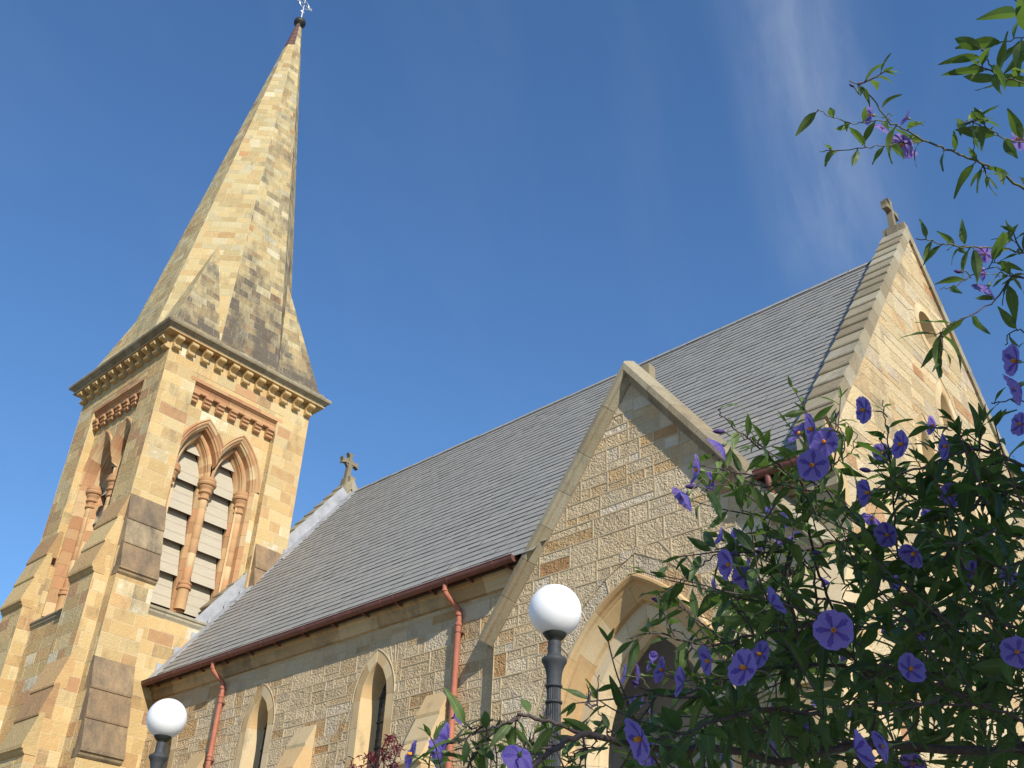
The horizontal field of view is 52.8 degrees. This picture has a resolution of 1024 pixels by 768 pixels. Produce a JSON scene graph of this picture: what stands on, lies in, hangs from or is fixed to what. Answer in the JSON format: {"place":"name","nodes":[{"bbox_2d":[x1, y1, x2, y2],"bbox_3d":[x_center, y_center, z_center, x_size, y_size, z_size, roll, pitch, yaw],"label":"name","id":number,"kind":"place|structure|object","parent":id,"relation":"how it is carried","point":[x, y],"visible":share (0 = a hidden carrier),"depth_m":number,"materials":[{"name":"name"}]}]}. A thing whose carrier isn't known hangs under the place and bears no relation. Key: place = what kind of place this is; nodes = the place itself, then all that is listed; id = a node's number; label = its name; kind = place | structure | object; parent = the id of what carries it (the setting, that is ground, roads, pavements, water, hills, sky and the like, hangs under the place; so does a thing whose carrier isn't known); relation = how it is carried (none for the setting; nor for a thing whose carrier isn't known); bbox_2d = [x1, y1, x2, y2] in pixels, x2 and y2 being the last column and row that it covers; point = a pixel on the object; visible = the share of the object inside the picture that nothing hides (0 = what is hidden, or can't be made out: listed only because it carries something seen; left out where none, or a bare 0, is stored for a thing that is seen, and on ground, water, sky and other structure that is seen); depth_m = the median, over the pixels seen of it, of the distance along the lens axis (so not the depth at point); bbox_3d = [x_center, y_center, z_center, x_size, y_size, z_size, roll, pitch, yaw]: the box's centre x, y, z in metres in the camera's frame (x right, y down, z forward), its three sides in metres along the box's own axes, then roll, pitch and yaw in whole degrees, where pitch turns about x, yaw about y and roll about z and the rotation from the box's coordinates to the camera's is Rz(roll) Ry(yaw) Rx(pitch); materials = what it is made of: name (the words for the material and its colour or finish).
{"place":"outdoors","nodes":[
{"label":"outdoors","id":0,"kind":"place"},
{"bbox_2d":[0,0,331,767],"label":"bell tower","id":1,"kind":"structure","parent":0,"point":[204,400],"depth_m":28.04,"materials":[{"name":"stone"}]},
{"bbox_2d":[29,370,148,630],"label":"belfry window","id":2,"kind":"structure","parent":1,"relation":"in","point":[112,425],"depth_m":28.31,"materials":[{"name":"stone"}]},
{"bbox_2d":[148,371,282,630],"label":"belfry window","id":3,"kind":"structure","parent":1,"relation":"in","point":[226,433],"depth_m":27.88,"materials":[{"name":"stone"}]},
{"bbox_2d":[146,698,186,767],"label":"lamp post","id":4,"kind":"object","parent":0,"point":[166,720],"visible":1,"depth_m":11.73,"materials":[{"name":"white glass"}]},
{"bbox_2d":[340,733,406,767],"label":"red leaf maple","id":5,"kind":"object","parent":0,"point":[389,738],"visible":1,"depth_m":6.04,"materials":[{"name":"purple plant"}]},
{"bbox_2d":[0,0,1023,621],"label":"sky","id":6,"kind":"structure","parent":0,"point":[502,206],"materials":[{"name":"blue"}]},
{"bbox_2d":[529,584,581,767],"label":"lamp post","id":7,"kind":"object","parent":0,"point":[555,610],"visible":1,"depth_m":8.56,"materials":[{"name":"black metal"}]},
{"bbox_2d":[139,198,1023,767],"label":"church","id":8,"kind":"structure","parent":0,"point":[355,622],"depth_m":18.48,"materials":[{"name":"stone"}]},
{"bbox_2d":[145,735,177,767],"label":"window","id":9,"kind":"structure","parent":8,"relation":"in","point":[171,745],"depth_m":23.03,"materials":[{"name":"stone"}]},
{"bbox_2d":[234,683,274,767],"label":"window","id":10,"kind":"structure","parent":8,"relation":"in","point":[256,730],"depth_m":20.95,"materials":[{"name":"stone"}]},
{"bbox_2d":[345,648,394,767],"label":"window","id":11,"kind":"structure","parent":8,"relation":"in","point":[373,699],"depth_m":18.79,"materials":[{"name":"stone"}]},
{"bbox_2d":[914,303,943,359],"bbox_3d":[7.882,-0.948,19.861,0.310,1.200,1.200,-25,-42,35],"label":"window","id":12,"kind":"structure","parent":8,"relation":"in","point":[930,327],"depth_m":20.09,"materials":[{"name":"stone"}]},
{"bbox_2d":[915,412,982,676],"bbox_3d":[6.769,2.458,16.406,0.410,4.634,1.136,-25,-42,35],"label":"window","id":13,"kind":"structure","parent":8,"relation":"in","point":[929,453],"depth_m":17.31,"materials":[{"name":"stone"}]},
{"bbox_2d":[934,378,1015,678],"bbox_3d":[7.733,2.287,17.738,0.410,5.655,1.136,-25,-42,35],"label":"window","id":14,"kind":"structure","parent":8,"relation":"in","point":[943,401],"depth_m":18.79,"materials":[{"name":"stone"}]},
{"bbox_2d":[982,481,1023,631],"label":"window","id":15,"kind":"structure","parent":8,"relation":"in","point":[989,518],"depth_m":18.25,"materials":[{"name":"stone"}]},
{"bbox_2d":[404,0,1023,767],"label":"flowering shrub","id":16,"kind":"object","parent":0,"point":[830,640],"visible":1,"depth_m":1.40,"materials":[{"name":"green plant"}]}
]}

